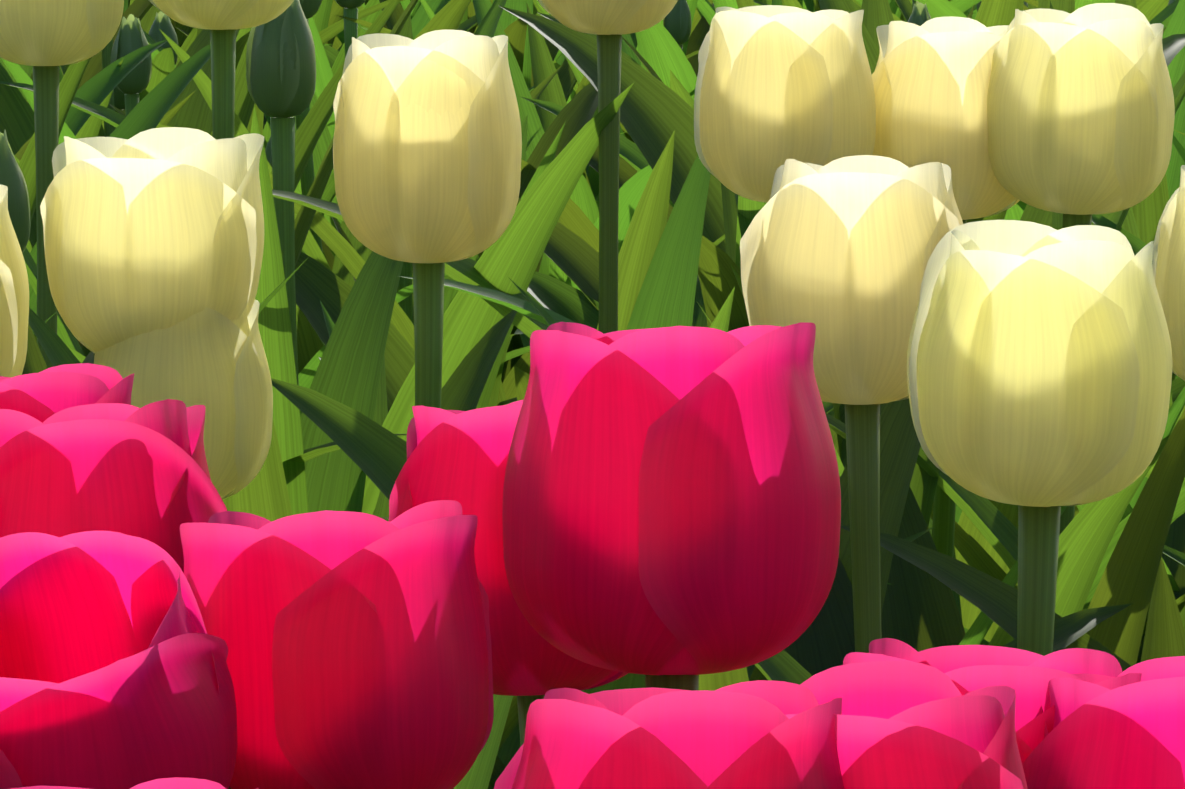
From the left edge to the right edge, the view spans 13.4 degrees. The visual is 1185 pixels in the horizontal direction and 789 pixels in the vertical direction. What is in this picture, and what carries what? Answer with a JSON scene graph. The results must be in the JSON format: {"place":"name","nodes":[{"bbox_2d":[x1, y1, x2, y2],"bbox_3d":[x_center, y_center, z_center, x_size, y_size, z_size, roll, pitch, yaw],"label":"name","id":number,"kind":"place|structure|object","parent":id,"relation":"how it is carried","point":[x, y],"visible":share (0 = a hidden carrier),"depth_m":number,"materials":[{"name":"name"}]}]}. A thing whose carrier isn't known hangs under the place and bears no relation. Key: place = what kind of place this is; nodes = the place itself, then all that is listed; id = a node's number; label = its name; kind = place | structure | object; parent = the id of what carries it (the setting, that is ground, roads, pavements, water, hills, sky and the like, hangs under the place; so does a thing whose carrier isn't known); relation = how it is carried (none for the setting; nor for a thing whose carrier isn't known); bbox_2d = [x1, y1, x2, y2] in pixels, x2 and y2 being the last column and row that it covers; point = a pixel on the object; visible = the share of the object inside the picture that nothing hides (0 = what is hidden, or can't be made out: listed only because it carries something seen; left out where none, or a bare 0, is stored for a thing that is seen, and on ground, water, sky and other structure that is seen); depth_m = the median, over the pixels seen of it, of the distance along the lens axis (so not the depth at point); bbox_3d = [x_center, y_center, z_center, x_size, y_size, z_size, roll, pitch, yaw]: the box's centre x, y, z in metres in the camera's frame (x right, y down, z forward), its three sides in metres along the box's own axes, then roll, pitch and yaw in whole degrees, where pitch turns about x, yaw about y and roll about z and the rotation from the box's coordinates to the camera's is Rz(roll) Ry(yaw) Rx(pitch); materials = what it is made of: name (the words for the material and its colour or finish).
{"place":"outdoors","nodes":[
{"label":"outdoors","id":0,"kind":"place"},
{"bbox_2d":[0,184,28,377],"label":"tulip flower","id":1,"kind":"object","parent":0,"point":[14,300],"visible":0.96,"depth_m":1.35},
{"bbox_2d":[0,363,133,422],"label":"tulip flower","id":2,"kind":"object","parent":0,"point":[43,396],"visible":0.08,"depth_m":1.01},
{"bbox_2d":[0,399,226,572],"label":"tulip flower","id":3,"kind":"object","parent":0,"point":[132,470],"visible":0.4,"depth_m":0.90,"materials":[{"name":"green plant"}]},
{"bbox_2d":[40,127,263,352],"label":"tulip flower","id":4,"kind":"object","parent":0,"point":[148,231],"visible":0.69,"depth_m":1.33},
{"bbox_2d":[94,300,272,498],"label":"tulip flower","id":5,"kind":"object","parent":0,"point":[214,362],"visible":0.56,"depth_m":1.34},
{"bbox_2d":[333,30,521,262],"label":"tulip flower","id":6,"kind":"object","parent":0,"point":[427,146],"visible":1,"depth_m":1.39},
{"bbox_2d":[379,0,558,104],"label":"leaf","id":7,"kind":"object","parent":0,"point":[515,32],"visible":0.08,"depth_m":3.69,"materials":[{"name":"green plant"}]},
{"bbox_2d":[494,680,843,788],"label":"tulip flower","id":8,"kind":"object","parent":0,"point":[746,735],"visible":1,"depth_m":0.66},
{"bbox_2d":[502,322,840,675],"bbox_3d":[0.013,0.017,0.839,0.056,0.059,0.057,0,4,-1],"label":"tulip flower","id":9,"kind":"object","parent":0,"point":[671,500],"visible":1,"depth_m":0.82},
{"bbox_2d":[694,5,875,202],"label":"tulip flower","id":10,"kind":"object","parent":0,"point":[777,86],"visible":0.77,"depth_m":1.51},
{"bbox_2d":[785,661,1027,788],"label":"tulip flower","id":11,"kind":"object","parent":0,"point":[904,725],"visible":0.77,"depth_m":0.68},
{"bbox_2d":[872,16,1019,219],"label":"tulip flower","id":12,"kind":"object","parent":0,"point":[931,79],"visible":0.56,"depth_m":1.54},
{"bbox_2d":[907,220,1171,506],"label":"tulip flower","id":13,"kind":"object","parent":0,"point":[1039,365],"visible":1,"depth_m":1.03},
{"bbox_2d":[987,3,1174,214],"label":"tulip flower","id":14,"kind":"object","parent":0,"point":[1080,111],"visible":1,"depth_m":1.51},
{"bbox_2d":[1152,165,1184,380],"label":"tulip flower","id":15,"kind":"object","parent":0,"point":[1168,259],"visible":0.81,"depth_m":1.43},
{"label":"ground","id":16,"kind":"structure","parent":0,"visible":0},
{"bbox_2d":[0,130,30,252],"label":"tulip bud","id":17,"kind":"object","parent":16,"relation":"on","point":[12,179],"visible":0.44,"depth_m":1.88,"materials":[{"name":"green plant"}]},
{"bbox_2d":[33,66,58,367],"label":"stem","id":18,"kind":"object","parent":16,"relation":"on","point":[46,97],"visible":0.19,"depth_m":1.69,"materials":[{"name":"green plant"}]},
{"bbox_2d":[0,0,123,65],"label":"tulip flower","id":19,"kind":"object","parent":18,"relation":"on","point":[48,32],"visible":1,"depth_m":1.67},
{"bbox_2d":[18,58,90,224],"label":"leaves","id":20,"kind":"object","parent":16,"relation":"on","point":[69,84],"visible":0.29,"depth_m":2.13,"materials":[{"name":"green plant"}]},
{"bbox_2d":[78,0,152,88],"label":"leaf","id":21,"kind":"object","parent":16,"relation":"on","point":[137,9],"visible":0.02,"depth_m":3.26,"materials":[{"name":"green plant"}]},
{"bbox_2d":[65,38,170,135],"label":"leaves","id":22,"kind":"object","parent":16,"relation":"on","point":[99,87],"visible":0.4,"depth_m":2.60,"materials":[{"name":"green plant"}]},
{"bbox_2d":[28,29,236,313],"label":"leaves","id":23,"kind":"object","parent":16,"relation":"on","point":[150,110],"visible":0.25,"depth_m":2.18,"materials":[{"name":"green plant"}]},
{"bbox_2d":[114,48,174,128],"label":"leaf","id":24,"kind":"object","parent":16,"relation":"on","point":[163,66],"visible":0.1,"depth_m":3.30,"materials":[{"name":"green plant"}]},
{"bbox_2d":[0,0,400,356],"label":"leaves","id":25,"kind":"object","parent":16,"relation":"on","point":[17,118],"visible":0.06,"depth_m":2.39,"materials":[{"name":"green plant"}]},
{"bbox_2d":[28,307,388,520],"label":"leaf","id":26,"kind":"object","parent":16,"relation":"on","point":[57,350],"visible":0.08,"depth_m":1.59,"materials":[{"name":"green plant"}]},
{"bbox_2d":[166,29,254,135],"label":"leaf","id":27,"kind":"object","parent":16,"relation":"on","point":[194,111],"visible":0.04,"depth_m":2.79,"materials":[{"name":"green plant"}]},
{"bbox_2d":[210,29,235,139],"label":"stem","id":28,"kind":"object","parent":16,"relation":"on","point":[223,52],"visible":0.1,"depth_m":1.74,"materials":[{"name":"green plant"}]},
{"bbox_2d":[149,0,293,29],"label":"tulip flower","id":29,"kind":"object","parent":28,"relation":"on","point":[222,14],"visible":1,"depth_m":1.72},
{"bbox_2d":[111,14,335,215],"bbox_3d":[-0.195,-0.013,2.811,0.189,0.399,0.243,-5,9,-32],"label":"tulip bud","id":30,"kind":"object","parent":16,"relation":"on","point":[134,82],"visible":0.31,"depth_m":2.78,"materials":[{"name":"green plant"}]},
{"bbox_2d":[1,58,445,415],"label":"leaf","id":31,"kind":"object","parent":16,"relation":"on","point":[306,374],"depth_m":2.44,"materials":[{"name":"green plant"}]},
{"bbox_2d":[60,0,402,128],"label":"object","id":32,"kind":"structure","parent":16,"relation":"on","point":[162,22],"depth_m":3.56,"materials":[{"name":"green plant"}]},
{"bbox_2d":[22,323,518,750],"bbox_3d":[-0.132,0.182,1.388,0.353,0.409,0.214,0,8,-1],"label":"leaf","id":33,"kind":"object","parent":16,"relation":"on","point":[35,362],"visible":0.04,"depth_m":1.45,"materials":[{"name":"green plant"}]},
{"bbox_2d":[22,248,529,361],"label":"tulip leaves","id":34,"kind":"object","parent":16,"relation":"on","point":[66,336],"visible":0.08,"depth_m":2.04,"materials":[{"name":"green plant"}]},
{"bbox_2d":[0,81,565,344],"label":"leaves","id":35,"kind":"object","parent":16,"relation":"on","point":[111,117],"visible":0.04,"depth_m":2.47,"materials":[{"name":"green plant"}]},
{"bbox_2d":[263,0,381,142],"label":"tulip leaves","id":36,"kind":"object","parent":16,"relation":"on","point":[321,16],"depth_m":3.86,"materials":[{"name":"green plant"}]},
{"bbox_2d":[250,105,402,514],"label":"tulip leaves","id":37,"kind":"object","parent":16,"relation":"on","point":[348,371],"visible":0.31,"depth_m":1.88,"materials":[{"name":"green plant"}]},
{"bbox_2d":[156,124,506,404],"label":"tulip leaves","id":38,"kind":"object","parent":16,"relation":"on","point":[337,243],"visible":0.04,"depth_m":2.25,"materials":[{"name":"green plant"}]},
{"bbox_2d":[32,0,633,514],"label":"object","id":39,"kind":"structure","parent":16,"relation":"on","point":[280,64],"depth_m":1.86,"materials":[{"name":"green plant"}]},
{"bbox_2d":[108,0,563,115],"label":"tulip leaves","id":40,"kind":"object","parent":16,"relation":"on","point":[449,15],"visible":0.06,"depth_m":2.90,"materials":[{"name":"green plant"}]},
{"bbox_2d":[159,15,532,373],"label":"leaves","id":41,"kind":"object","parent":16,"relation":"on","point":[310,345],"visible":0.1,"depth_m":2.58,"materials":[{"name":"green plant"}]},
{"bbox_2d":[294,0,417,267],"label":"tulip leaves","id":42,"kind":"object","parent":16,"relation":"on","point":[304,218],"visible":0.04,"depth_m":2.17,"materials":[{"name":"green plant"}]},
{"bbox_2d":[264,0,450,138],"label":"tulip leaves","id":43,"kind":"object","parent":16,"relation":"on","point":[420,20],"visible":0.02,"depth_m":3.31,"materials":[{"name":"green plant"}]},
{"bbox_2d":[222,310,516,521],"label":"tulip leaves","id":44,"kind":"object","parent":16,"relation":"on","point":[263,493],"visible":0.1,"depth_m":1.71,"materials":[{"name":"green plant"}]},
{"bbox_2d":[264,0,533,257],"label":"leaf","id":45,"kind":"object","parent":16,"relation":"on","point":[350,8],"visible":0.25,"depth_m":3.11,"materials":[{"name":"green plant"}]},
{"bbox_2d":[359,0,532,92],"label":"leaf","id":46,"kind":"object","parent":16,"relation":"on","point":[506,19],"visible":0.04,"depth_m":3.73,"materials":[{"name":"green plant"}]},
{"bbox_2d":[296,0,624,252],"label":"leaf","id":47,"kind":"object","parent":16,"relation":"on","point":[487,26],"visible":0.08,"depth_m":2.67,"materials":[{"name":"green plant"}]},
{"bbox_2d":[228,675,698,788],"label":"stem","id":48,"kind":"object","parent":16,"relation":"on","point":[687,682],"visible":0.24,"depth_m":0.84,"materials":[{"name":"green plant"}]},
{"bbox_2d":[180,500,493,788],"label":"pink tulip","id":49,"kind":"object","parent":48,"relation":"attached to","point":[359,656],"visible":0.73,"depth_m":0.78,"materials":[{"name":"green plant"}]},
{"bbox_2d":[332,83,597,399],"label":"leaf","id":50,"kind":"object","parent":16,"relation":"on","point":[577,112],"visible":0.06,"depth_m":2.51,"materials":[{"name":"green plant"}]},
{"bbox_2d":[453,694,512,788],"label":"leaf","id":51,"kind":"object","parent":16,"relation":"on","point":[478,775],"visible":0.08,"depth_m":0.97,"materials":[{"name":"green plant"}]},
{"bbox_2d":[295,130,674,412],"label":"leaf","id":52,"kind":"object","parent":16,"relation":"on","point":[316,282],"visible":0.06,"depth_m":2.04,"materials":[{"name":"green plant"}]},
{"bbox_2d":[357,21,652,290],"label":"leaf","id":53,"kind":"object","parent":16,"relation":"on","point":[631,189],"visible":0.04,"depth_m":2.74,"materials":[{"name":"green plant"}]},
{"bbox_2d":[517,695,544,745],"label":"pink tulip plant","id":54,"kind":"object","parent":16,"relation":"on","point":[523,703],"visible":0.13,"depth_m":0.91,"materials":[{"name":"green plant"}]},
{"bbox_2d":[389,400,627,695],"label":"tulip flower","id":55,"kind":"object","parent":54,"relation":"on","point":[460,457],"visible":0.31,"depth_m":0.89,"materials":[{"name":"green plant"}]},
{"bbox_2d":[472,0,598,282],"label":"leaf","id":56,"kind":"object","parent":16,"relation":"on","point":[582,198],"visible":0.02,"depth_m":2.96,"materials":[{"name":"green plant"}]},
{"bbox_2d":[526,2,586,179],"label":"leaf","id":57,"kind":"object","parent":16,"relation":"on","point":[543,67],"visible":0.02,"depth_m":3.09,"materials":[{"name":"green plant"}]},
{"bbox_2d":[521,159,598,252],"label":"leaf","id":58,"kind":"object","parent":16,"relation":"on","point":[575,219],"visible":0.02,"depth_m":2.52,"materials":[{"name":"green plant"}]},
{"bbox_2d":[522,97,673,206],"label":"leaf","id":59,"kind":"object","parent":16,"relation":"on","point":[630,153],"visible":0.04,"depth_m":2.83,"materials":[{"name":"green plant"}]},
{"bbox_2d":[520,275,706,346],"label":"leaf","id":60,"kind":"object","parent":16,"relation":"on","point":[699,318],"depth_m":2.38,"materials":[{"name":"green plant"}]},
{"bbox_2d":[497,287,734,766],"bbox_3d":[-0.003,0.170,1.307,0.249,0.434,0.166,7,11,42],"label":"leaf","id":61,"kind":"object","parent":16,"relation":"on","point":[509,748],"visible":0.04,"depth_m":1.20,"materials":[{"name":"green plant"}]},
{"bbox_2d":[271,210,1006,525],"bbox_3d":[0.037,0.152,1.479,0.237,0.423,0.335,-1,8,-9],"label":"leaf","id":62,"kind":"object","parent":16,"relation":"on","point":[375,452],"visible":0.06,"depth_m":1.59,"materials":[{"name":"green plant"}]},
{"bbox_2d":[577,3,714,117],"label":"leaf","id":63,"kind":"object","parent":16,"relation":"on","point":[698,34],"depth_m":3.92,"materials":[{"name":"green plant"}]},
{"bbox_2d":[623,0,690,142],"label":"leaf","id":64,"kind":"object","parent":16,"relation":"on","point":[677,22],"visible":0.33,"depth_m":3.61,"materials":[{"name":"green plant"}]},
{"bbox_2d":[413,262,935,754],"bbox_3d":[-0.063,0.165,1.473,0.286,0.419,0.187,3,8,19],"label":"stem","id":65,"kind":"object","parent":16,"relation":"on","point":[429,292],"visible":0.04,"depth_m":1.41,"materials":[{"name":"green plant"}]},
{"bbox_2d":[488,398,920,788],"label":"leaf","id":66,"kind":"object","parent":16,"relation":"on","point":[900,445],"visible":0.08,"depth_m":1.41,"materials":[{"name":"green plant"}]},
{"bbox_2d":[272,72,1184,416],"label":"leaf","id":67,"kind":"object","parent":16,"relation":"on","point":[462,270],"visible":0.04,"depth_m":1.82,"materials":[{"name":"green plant"}]},
{"bbox_2d":[721,183,737,330],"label":"leaf","id":68,"kind":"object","parent":16,"relation":"on","point":[730,212],"depth_m":2.07,"materials":[{"name":"green plant"}]},
{"bbox_2d":[517,4,974,331],"bbox_3d":[0.068,0.060,2.123,0.244,0.427,0.331,-1,8,-6],"label":"leaf","id":69,"kind":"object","parent":16,"relation":"on","point":[572,256],"visible":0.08,"depth_m":2.05,"materials":[{"name":"green plant"}]},
{"bbox_2d":[626,155,889,583],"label":"leaf","id":70,"kind":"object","parent":16,"relation":"on","point":[666,296],"visible":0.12,"depth_m":1.67,"materials":[{"name":"green plant"}]},
{"bbox_2d":[754,650,811,684],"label":"leaf","id":71,"kind":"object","parent":16,"relation":"on","point":[783,665],"visible":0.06,"depth_m":1.30,"materials":[{"name":"green plant"}]},
{"bbox_2d":[399,276,1184,522],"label":"tulip leaves","id":72,"kind":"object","parent":16,"relation":"on","point":[524,307],"visible":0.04,"depth_m":1.72,"materials":[{"name":"green plant"}]},
{"bbox_2d":[514,34,1078,516],"bbox_3d":[0.073,0.104,1.778,0.314,0.455,0.205,5,9,31],"label":"stem","id":73,"kind":"object","parent":16,"relation":"on","point":[608,68],"visible":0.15,"depth_m":1.80,"materials":[{"name":"green plant"}]},
{"bbox_2d":[538,0,677,34],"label":"tulip flower","id":74,"kind":"object","parent":73,"relation":"on","point":[609,17],"visible":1,"depth_m":1.78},
{"bbox_2d":[622,0,981,100],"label":"leaf","id":75,"kind":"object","parent":16,"relation":"on","point":[661,53],"visible":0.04,"depth_m":3.37,"materials":[{"name":"green plant"}]},
{"bbox_2d":[764,404,881,680],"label":"stem","id":76,"kind":"object","parent":16,"relation":"on","point":[846,621],"visible":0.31,"depth_m":1.27,"materials":[{"name":"green plant"}]},
{"bbox_2d":[740,155,962,404],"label":"tulip flower","id":77,"kind":"object","parent":76,"relation":"on","point":[838,252],"visible":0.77,"depth_m":1.24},
{"bbox_2d":[500,0,1173,251],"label":"tulip leaves","id":78,"kind":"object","parent":16,"relation":"on","point":[655,113],"visible":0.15,"depth_m":2.44,"materials":[{"name":"green plant"}]},
{"bbox_2d":[782,0,893,51],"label":"tulip leaves","id":79,"kind":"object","parent":16,"relation":"on","point":[877,13],"visible":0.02,"depth_m":2.62,"materials":[{"name":"green plant"}]},
{"bbox_2d":[507,276,1184,609],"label":"leaf","id":80,"kind":"object","parent":16,"relation":"on","point":[1179,511],"visible":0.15,"depth_m":1.57,"materials":[{"name":"green plant"}]},
{"bbox_2d":[527,195,1184,402],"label":"tulip leaves","id":81,"kind":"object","parent":16,"relation":"on","point":[560,298],"visible":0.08,"depth_m":2.22,"materials":[{"name":"green plant"}]},
{"bbox_2d":[697,214,1184,630],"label":"leaf","id":82,"kind":"object","parent":16,"relation":"on","point":[1068,514],"visible":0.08,"depth_m":1.55,"materials":[{"name":"green plant"}]},
{"bbox_2d":[730,220,1170,646],"bbox_3d":[0.102,0.151,1.591,0.126,0.414,0.371,0,8,-1],"label":"leaf","id":83,"kind":"object","parent":16,"relation":"on","point":[1086,535],"visible":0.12,"depth_m":1.47,"materials":[{"name":"green plant"}]},
{"bbox_2d":[916,454,1017,568],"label":"leaf","id":84,"kind":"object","parent":16,"relation":"on","point":[995,526],"visible":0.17,"depth_m":1.56,"materials":[{"name":"green plant"}]},
{"bbox_2d":[840,524,1130,671],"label":"leaf","id":85,"kind":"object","parent":16,"relation":"on","point":[993,599],"visible":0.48,"depth_m":1.36,"materials":[{"name":"green plant"}]},
{"bbox_2d":[818,0,1184,226],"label":"tulip leaves","id":86,"kind":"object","parent":16,"relation":"on","point":[1173,45],"visible":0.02,"depth_m":2.29,"materials":[{"name":"green plant"}]},
{"bbox_2d":[825,412,1184,663],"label":"tulip leaves","id":87,"kind":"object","parent":16,"relation":"on","point":[972,551],"visible":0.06,"depth_m":1.62,"materials":[{"name":"green plant"}]},
{"bbox_2d":[833,403,1184,641],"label":"tulip leaves","id":88,"kind":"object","parent":16,"relation":"on","point":[970,612],"depth_m":1.67,"materials":[{"name":"green plant"}]},
{"bbox_2d":[959,506,1066,644],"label":"tulip leaves","id":89,"kind":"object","parent":16,"relation":"on","point":[976,633],"visible":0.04,"depth_m":1.41,"materials":[{"name":"green plant"}]},
{"bbox_2d":[915,0,1114,17],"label":"tulip leaves","id":90,"kind":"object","parent":16,"relation":"on","point":[941,8],"visible":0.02,"depth_m":3.26,"materials":[{"name":"green plant"}]},
{"bbox_2d":[881,410,1184,665],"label":"leaf","id":91,"kind":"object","parent":16,"relation":"on","point":[920,611],"visible":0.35,"depth_m":1.38,"materials":[{"name":"green plant"}]},
{"bbox_2d":[1017,505,1060,655],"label":"stem","id":92,"kind":"object","parent":16,"relation":"on","point":[1038,536],"visible":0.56,"depth_m":1.05,"materials":[{"name":"green plant"}]},
{"bbox_2d":[1002,603,1133,651],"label":"tulip leaves","id":93,"kind":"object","parent":16,"relation":"on","point":[1070,629],"visible":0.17,"depth_m":1.35,"materials":[{"name":"green plant"}]},
{"bbox_2d":[1004,0,1184,220],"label":"tulip leaves","id":94,"kind":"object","parent":16,"relation":"on","point":[1176,65],"visible":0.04,"depth_m":2.53,"materials":[{"name":"green plant"}]},
{"bbox_2d":[1115,0,1175,380],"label":"tulip leaves","id":95,"kind":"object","parent":16,"relation":"on","point":[1148,211],"visible":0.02,"depth_m":2.38,"materials":[{"name":"green plant"}]},
{"bbox_2d":[1141,556,1184,661],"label":"leaf","id":96,"kind":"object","parent":16,"relation":"on","point":[1164,634],"visible":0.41,"depth_m":1.47,"materials":[{"name":"green plant"}]},
{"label":"pink tulip plant","id":97,"kind":"object","parent":16,"relation":"on","visible":0},
{"bbox_2d":[0,531,236,788],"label":"tulip flower","id":98,"kind":"object","parent":97,"relation":"attached to","point":[114,672],"visible":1,"depth_m":0.76,"materials":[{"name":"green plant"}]},
{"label":"pink tulip plant","id":99,"kind":"object","parent":16,"relation":"on","visible":0},
{"bbox_2d":[10,777,258,788],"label":"pink tulip","id":100,"kind":"object","parent":99,"relation":"on","point":[179,783],"visible":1,"depth_m":0.65,"materials":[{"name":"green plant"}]},
{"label":"pink tulip plant","id":101,"kind":"object","parent":16,"relation":"on","visible":0},
{"bbox_2d":[843,638,1141,765],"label":"tulip","id":102,"kind":"object","parent":101,"relation":"on","point":[1026,676],"visible":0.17,"depth_m":0.77,"materials":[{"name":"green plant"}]},
{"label":"pink tulip plant","id":103,"kind":"object","parent":16,"relation":"on","visible":0},
{"bbox_2d":[1023,656,1184,788],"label":"tulip","id":104,"kind":"object","parent":103,"relation":"on","point":[1130,736],"visible":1,"depth_m":0.74,"materials":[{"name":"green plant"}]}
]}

